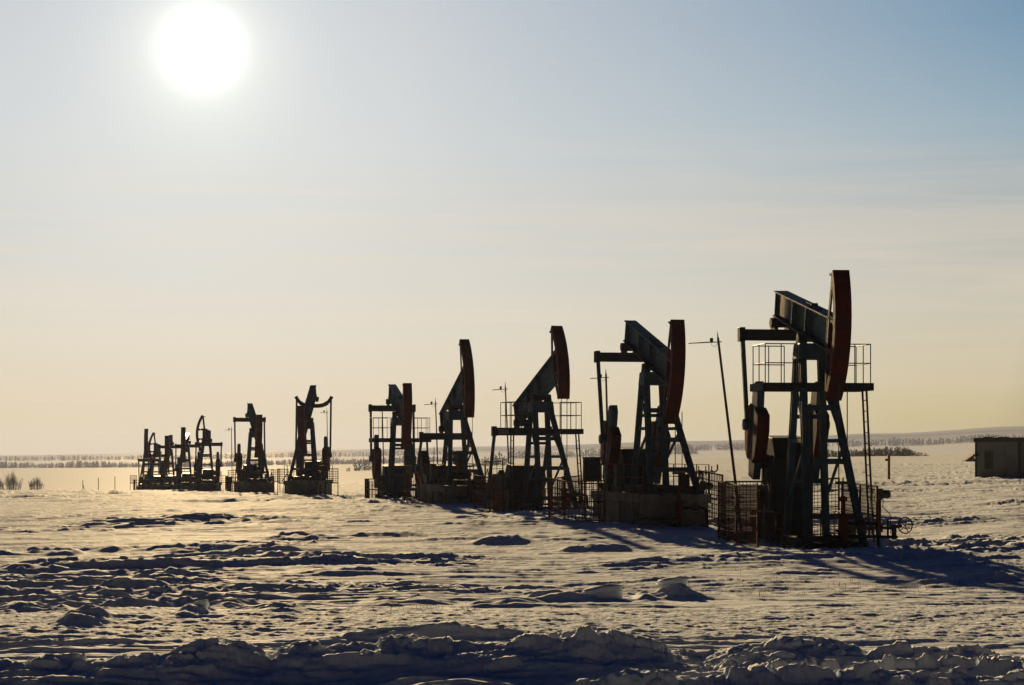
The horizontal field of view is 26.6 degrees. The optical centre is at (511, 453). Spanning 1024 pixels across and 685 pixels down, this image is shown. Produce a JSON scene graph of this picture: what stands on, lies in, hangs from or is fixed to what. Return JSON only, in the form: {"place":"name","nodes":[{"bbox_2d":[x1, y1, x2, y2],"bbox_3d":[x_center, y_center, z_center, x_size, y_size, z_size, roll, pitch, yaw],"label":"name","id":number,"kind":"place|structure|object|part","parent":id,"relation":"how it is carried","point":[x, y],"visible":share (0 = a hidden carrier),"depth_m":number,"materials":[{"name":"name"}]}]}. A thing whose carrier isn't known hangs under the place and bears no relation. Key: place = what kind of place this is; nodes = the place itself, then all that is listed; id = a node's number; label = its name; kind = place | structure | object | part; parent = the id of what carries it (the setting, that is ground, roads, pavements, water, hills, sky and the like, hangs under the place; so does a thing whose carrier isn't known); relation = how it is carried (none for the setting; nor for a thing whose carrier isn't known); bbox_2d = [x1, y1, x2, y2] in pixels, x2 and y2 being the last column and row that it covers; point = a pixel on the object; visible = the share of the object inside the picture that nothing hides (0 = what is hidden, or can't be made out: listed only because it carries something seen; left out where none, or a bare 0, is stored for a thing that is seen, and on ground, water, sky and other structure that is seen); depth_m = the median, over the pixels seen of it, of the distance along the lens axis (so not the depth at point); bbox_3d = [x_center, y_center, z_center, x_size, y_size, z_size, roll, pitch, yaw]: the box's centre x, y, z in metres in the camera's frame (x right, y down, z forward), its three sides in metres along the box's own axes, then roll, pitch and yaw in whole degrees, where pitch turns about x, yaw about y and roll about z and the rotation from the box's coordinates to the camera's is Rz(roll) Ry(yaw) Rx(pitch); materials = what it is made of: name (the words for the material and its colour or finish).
{"place":"outdoors","nodes":[
{"label":"outdoors","id":0,"kind":"place"},
{"bbox_2d":[0,426,1023,684],"bbox_3d":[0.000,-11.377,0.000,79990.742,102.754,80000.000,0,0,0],"label":"ground","id":1,"kind":"structure","parent":0,"point":[112,578],"depth_m":43.99,"materials":[{"name":"white snow"}]},
{"bbox_2d":[2,471,22,489],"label":"bare bush","id":2,"kind":"object","parent":1,"relation":"on","point":[11,481],"visible":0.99,"depth_m":261.80,"materials":[{"name":"brown plant"}]},
{"bbox_2d":[28,477,43,489],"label":"bare bush","id":3,"kind":"object","parent":1,"relation":"on","point":[34,485],"visible":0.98,"depth_m":262.00,"materials":[{"name":"brown plant"}]},
{"bbox_2d":[130,475,136,485],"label":"guard fence","id":4,"kind":"object","parent":1,"relation":"on","point":[134,479],"visible":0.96,"depth_m":267.91,"materials":[{"name":"metal"}]},
{"bbox_2d":[142,479,147,489],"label":"guard fence","id":5,"kind":"object","parent":1,"relation":"on","point":[143,483],"visible":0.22,"depth_m":258.51,"materials":[{"name":"metal"}]},
{"bbox_2d":[136,429,158,489],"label":"pumpjack","id":6,"kind":"object","parent":1,"relation":"on","point":[142,475],"visible":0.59,"depth_m":266.57,"materials":[{"name":"metal"}]},
{"bbox_2d":[144,432,169,489],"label":"pumpjack","id":7,"kind":"object","parent":1,"relation":"on","point":[150,483],"visible":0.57,"depth_m":255.04,"materials":[{"name":"metal"}]},
{"bbox_2d":[156,435,182,489],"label":"pumpjack","id":8,"kind":"object","parent":1,"relation":"on","point":[165,464],"visible":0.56,"depth_m":241.06,"materials":[{"name":"metal"}]},
{"bbox_2d":[171,427,199,489],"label":"pumpjack","id":9,"kind":"object","parent":1,"relation":"on","point":[185,446],"visible":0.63,"depth_m":224.81,"materials":[{"name":"metal"}]},
{"bbox_2d":[169,478,174,489],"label":"guard fence","id":10,"kind":"object","parent":9,"relation":"on","point":[170,481],"visible":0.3,"depth_m":228.45,"materials":[{"name":"metal"}]},
{"bbox_2d":[192,599,208,607],"bbox_3d":[-5.192,2.512,36.192,0.275,0.162,0.236,0,0,6],"label":"snow block","id":11,"kind":"object","parent":1,"relation":"on","point":[204,603],"depth_m":36.10,"materials":[{"name":"white snow"}]},
{"bbox_2d":[190,415,222,490],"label":"pumpjack","id":12,"kind":"object","parent":1,"relation":"on","point":[209,479],"visible":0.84,"depth_m":206.83,"materials":[{"name":"metal"}]},
{"bbox_2d":[189,475,227,489],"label":"guard fence","id":13,"kind":"object","parent":1,"relation":"on","point":[226,476],"visible":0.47,"depth_m":210.70,"materials":[{"name":"metal"}]},
{"bbox_2d":[0,455,441,467],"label":"tree belt","id":14,"kind":"object","parent":1,"relation":"on","point":[70,464],"visible":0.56,"depth_m":2388.01,"materials":[{"name":"brown plant"}]},
{"bbox_2d":[0,450,453,460],"bbox_3d":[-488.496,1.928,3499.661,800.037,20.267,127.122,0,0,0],"label":"tree belt","id":15,"kind":"object","parent":1,"relation":"on","point":[282,455],"visible":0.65,"depth_m":3488.61,"materials":[{"name":"grey plant"}]},
{"bbox_2d":[228,427,232,491],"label":"antenna mast","id":16,"kind":"object","parent":1,"relation":"on","point":[231,453],"visible":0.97,"depth_m":189.97,"materials":[{"name":"black metal"}]},
{"bbox_2d":[228,470,238,490],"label":"guard fence","id":17,"kind":"object","parent":1,"relation":"on","point":[235,478],"visible":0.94,"depth_m":175.38,"materials":[{"name":"metal"}]},
{"bbox_2d":[227,476,274,491],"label":"guard fence","id":18,"kind":"object","parent":1,"relation":"on","point":[230,484],"visible":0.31,"depth_m":177.65,"materials":[{"name":"metal"}]},
{"bbox_2d":[233,403,273,492],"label":"pumpjack","id":19,"kind":"object","parent":1,"relation":"on","point":[251,478],"visible":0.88,"depth_m":175.08,"materials":[{"name":"metal"}]},
{"bbox_2d":[271,469,278,481],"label":"guard fence","id":20,"kind":"object","parent":1,"relation":"on","point":[275,475],"visible":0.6,"depth_m":176.19,"materials":[{"name":"metal"}]},
{"bbox_2d":[277,469,286,494],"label":"guard fence","id":21,"kind":"object","parent":1,"relation":"on","point":[279,476],"visible":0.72,"depth_m":150.57,"materials":[{"name":"metal"}]},
{"bbox_2d":[282,385,332,494],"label":"pumpjack","id":22,"kind":"object","parent":1,"relation":"on","point":[311,481],"visible":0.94,"depth_m":149.31,"materials":[{"name":"metal"}]},
{"bbox_2d":[325,468,337,493],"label":"guard fence","id":23,"kind":"object","parent":1,"relation":"on","point":[329,471],"visible":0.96,"depth_m":150.11,"materials":[{"name":"metal"}]},
{"bbox_2d":[346,458,371,470],"bbox_3d":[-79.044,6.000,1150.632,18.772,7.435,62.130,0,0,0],"label":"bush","id":24,"kind":"object","parent":1,"relation":"on","point":[365,467],"visible":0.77,"depth_m":1154.34,"materials":[{"name":"grey plant"}]},
{"bbox_2d":[365,478,377,498],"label":"guard fence","id":25,"kind":"object","parent":1,"relation":"on","point":[367,489],"visible":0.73,"depth_m":120.55,"materials":[{"name":"metal"}]},
{"bbox_2d":[379,411,383,464],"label":"antenna mast","id":26,"kind":"object","parent":1,"relation":"on","point":[382,437],"visible":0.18,"depth_m":129.97,"materials":[{"name":"black metal"}]},
{"bbox_2d":[379,471,418,497],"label":"wellhead","id":27,"kind":"object","parent":1,"relation":"on","point":[399,492],"visible":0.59,"depth_m":116.46,"materials":[{"name":"metal"}]},
{"bbox_2d":[368,383,430,498],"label":"pumpjack","id":28,"kind":"object","parent":1,"relation":"on","point":[390,476],"visible":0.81,"depth_m":119.84,"materials":[{"name":"grey paint"}]},
{"bbox_2d":[404,472,419,502],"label":"guard fence","id":29,"kind":"object","parent":1,"relation":"on","point":[413,488],"visible":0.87,"depth_m":106.53,"materials":[{"name":"metal"}]},
{"bbox_2d":[424,398,437,463],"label":"antenna mast","id":30,"kind":"object","parent":1,"relation":"on","point":[436,426],"visible":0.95,"depth_m":115.97,"materials":[{"name":"black metal"}]},
{"bbox_2d":[415,339,488,503],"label":"pumpjack","id":31,"kind":"object","parent":1,"relation":"on","point":[450,478],"visible":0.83,"depth_m":105.86,"materials":[{"name":"metal"}]},
{"bbox_2d":[436,473,480,503],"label":"wellhead","id":32,"kind":"object","parent":1,"relation":"on","point":[469,493],"visible":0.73,"depth_m":103.29,"materials":[{"name":"metal"}]},
{"bbox_2d":[474,475,503,512],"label":"guard fence","id":33,"kind":"object","parent":1,"relation":"on","point":[484,491],"visible":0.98,"depth_m":92.51,"materials":[{"name":"metal"}]},
{"bbox_2d":[471,451,511,465],"bbox_3d":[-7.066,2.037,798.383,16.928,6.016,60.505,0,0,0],"label":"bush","id":34,"kind":"object","parent":1,"relation":"on","point":[497,463],"visible":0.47,"depth_m":810.52,"materials":[{"name":"grey plant"}]},
{"bbox_2d":[484,461,502,480],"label":"guard fence","id":35,"kind":"object","parent":1,"relation":"on","point":[493,461],"visible":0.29,"depth_m":106.48,"materials":[{"name":"metal"}]},
{"bbox_2d":[494,384,509,463],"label":"antenna mast","id":36,"kind":"object","parent":1,"relation":"on","point":[506,420],"visible":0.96,"depth_m":99.97,"materials":[{"name":"black metal"}]},
{"bbox_2d":[487,326,583,511],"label":"pumpjack","id":37,"kind":"object","parent":1,"relation":"on","point":[526,481],"visible":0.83,"depth_m":91.27,"materials":[{"name":"grey paint"}]},
{"bbox_2d":[523,476,588,508],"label":"wellhead","id":38,"kind":"object","parent":1,"relation":"on","point":[564,478],"visible":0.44,"depth_m":88.37,"materials":[{"name":"metal"}]},
{"bbox_2d":[557,475,581,507],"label":"guard fence","id":39,"kind":"object","parent":1,"relation":"on","point":[573,478],"visible":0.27,"depth_m":93.14,"materials":[{"name":"metal"}]},
{"bbox_2d":[548,477,604,521],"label":"guard fence","id":40,"kind":"object","parent":1,"relation":"on","point":[551,498],"visible":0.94,"depth_m":77.88,"materials":[{"name":"metal"}]},
{"bbox_2d":[578,457,605,521],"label":"control cabinet","id":41,"kind":"object","parent":1,"relation":"on","point":[591,468],"visible":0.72,"depth_m":77.75,"materials":[{"name":"black metal"}]},
{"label":"door","id":42,"kind":"part","parent":41,"relation":"part of","materials":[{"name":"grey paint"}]},
{"bbox_2d":[590,371,608,419],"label":"antenna mast","id":43,"kind":"object","parent":1,"relation":"on","point":[605,377],"visible":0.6,"depth_m":85.97,"materials":[{"name":"black metal"}]},
{"bbox_2d":[581,583,622,598],"bbox_3d":[1.653,2.593,40.080,0.811,0.398,0.689,0,0,6],"label":"snow block","id":44,"kind":"object","parent":1,"relation":"on","point":[610,591],"depth_m":39.78,"materials":[{"name":"white snow"}]},
{"bbox_2d":[506,445,697,458],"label":"tree belt","id":45,"kind":"object","parent":1,"relation":"on","point":[585,454],"visible":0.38,"depth_m":2686.83,"materials":[{"name":"grey plant"}]},
{"bbox_2d":[591,319,710,526],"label":"pumpjack","id":46,"kind":"object","parent":1,"relation":"on","point":[631,476],"visible":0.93,"depth_m":76.56,"materials":[{"name":"metal"}]},
{"bbox_2d":[630,486,708,526],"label":"wellhead","id":47,"kind":"object","parent":1,"relation":"on","point":[678,513],"visible":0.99,"depth_m":73.68,"materials":[{"name":"metal"}]},
{"bbox_2d":[655,576,687,586],"bbox_3d":[3.010,2.442,40.926,0.603,0.265,0.513,0,0,-3],"label":"snow block","id":48,"kind":"object","parent":1,"relation":"on","point":[667,582],"depth_m":40.72,"materials":[{"name":"white snow"}]},
{"bbox_2d":[686,464,717,480],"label":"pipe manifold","id":49,"kind":"object","parent":1,"relation":"on","point":[711,470],"visible":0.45,"depth_m":91.97,"materials":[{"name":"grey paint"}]},
{"bbox_2d":[699,481,712,519],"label":"junction post","id":50,"kind":"object","parent":1,"relation":"on","point":[703,485],"visible":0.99,"depth_m":74.38,"materials":[{"name":"metal"}]},
{"bbox_2d":[698,470,723,524],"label":"guard fence","id":51,"kind":"object","parent":1,"relation":"on","point":[712,490],"visible":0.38,"depth_m":75.73,"materials":[{"name":"metal"}]},
{"bbox_2d":[688,332,736,483],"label":"antenna mast","id":52,"kind":"object","parent":1,"relation":"on","point":[727,415],"visible":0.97,"depth_m":69.97,"materials":[{"name":"black metal"}]},
{"bbox_2d":[717,480,758,545],"bbox_3d":[6.648,1.952,63.981,0.065,2.268,4.969,0,0,-8],"label":"guard fence","id":53,"kind":"object","parent":1,"relation":"on","point":[740,515],"visible":0.98,"depth_m":63.82,"materials":[{"name":"metal"}]},
{"bbox_2d":[725,477,839,537],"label":"guard fence","id":54,"kind":"object","parent":1,"relation":"on","point":[817,502],"visible":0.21,"depth_m":67.02,"materials":[{"name":"metal"}]},
{"bbox_2d":[737,270,874,548],"bbox_3d":[8.597,-0.993,64.121,3.280,8.207,8.541,0,0,-8],"label":"pumpjack","id":55,"kind":"object","parent":1,"relation":"on","point":[779,464],"visible":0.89,"depth_m":63.39,"materials":[{"name":"grey paint"}]},
{"bbox_2d":[784,496,880,547],"bbox_3d":[8.735,2.142,60.018,2.748,1.950,1.104,0,0,20],"label":"wellhead","id":56,"kind":"object","parent":1,"relation":"on","point":[843,530],"visible":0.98,"depth_m":59.85,"materials":[{"name":"metal"}]},
{"bbox_2d":[748,447,928,459],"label":"shrub thicket","id":57,"kind":"object","parent":1,"relation":"on","point":[891,452],"visible":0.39,"depth_m":552.07,"materials":[{"name":"grey plant"}]},
{"bbox_2d":[783,418,897,548],"bbox_3d":[9.140,1.036,59.829,3.258,4.000,0.789,0,0,-6],"label":"surface pipe","id":58,"kind":"object","parent":1,"relation":"on","point":[810,537],"visible":0.88,"depth_m":59.46,"materials":[{"name":"black metal"}]},
{"bbox_2d":[670,434,1023,450],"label":"tree belt","id":59,"kind":"object","parent":1,"relation":"on","point":[896,442],"visible":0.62,"depth_m":3384.04,"materials":[{"name":"grey plant"}]},
{"bbox_2d":[841,483,877,538],"bbox_3d":[10.427,1.960,65.144,0.065,2.186,3.669,0,0,-8],"label":"guard fence","id":60,"kind":"object","parent":1,"relation":"on","point":[862,494],"visible":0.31,"depth_m":64.70,"materials":[{"name":"metal"}]},
{"bbox_2d":[874,488,890,534],"bbox_3d":[11.006,2.029,64.500,0.533,1.981,0.260,0,0,0],"label":"junction post","id":61,"kind":"object","parent":1,"relation":"on","point":[882,493],"visible":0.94,"depth_m":64.45,"materials":[{"name":"metal"}]},
{"bbox_2d":[856,517,912,539],"bbox_3d":[10.915,2.433,65.005,2.152,1.097,0.373,0,0,12],"label":"pipeline valve","id":62,"kind":"object","parent":1,"relation":"on","point":[893,529],"visible":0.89,"depth_m":64.92,"materials":[{"name":"grey paint"}]},
{"bbox_2d":[885,454,889,478],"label":"marker post","id":63,"kind":"object","parent":1,"relation":"on","point":[888,465],"visible":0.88,"depth_m":149.91,"materials":[{"name":"orange paint"}]},
{"bbox_2d":[962,452,974,461],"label":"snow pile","id":64,"kind":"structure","parent":1,"relation":"on","point":[971,457],"depth_m":328.80,"materials":[{"name":"white snow"}]},
{"bbox_2d":[973,437,1023,477],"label":"site cabin","id":65,"kind":"object","parent":1,"relation":"on","point":[1000,457],"visible":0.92,"depth_m":148.08,"materials":[{"name":"black metal"}]},
{"bbox_2d":[984,451,992,469],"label":"window","id":66,"kind":"structure","parent":65,"relation":"in","point":[988,455],"depth_m":148.88,"materials":[{"name":"glass"}]},
{"bbox_2d":[0,0,1023,455],"label":"sky","id":67,"kind":"structure","parent":0,"point":[211,209],"materials":[{"name":"blue"}]}
]}

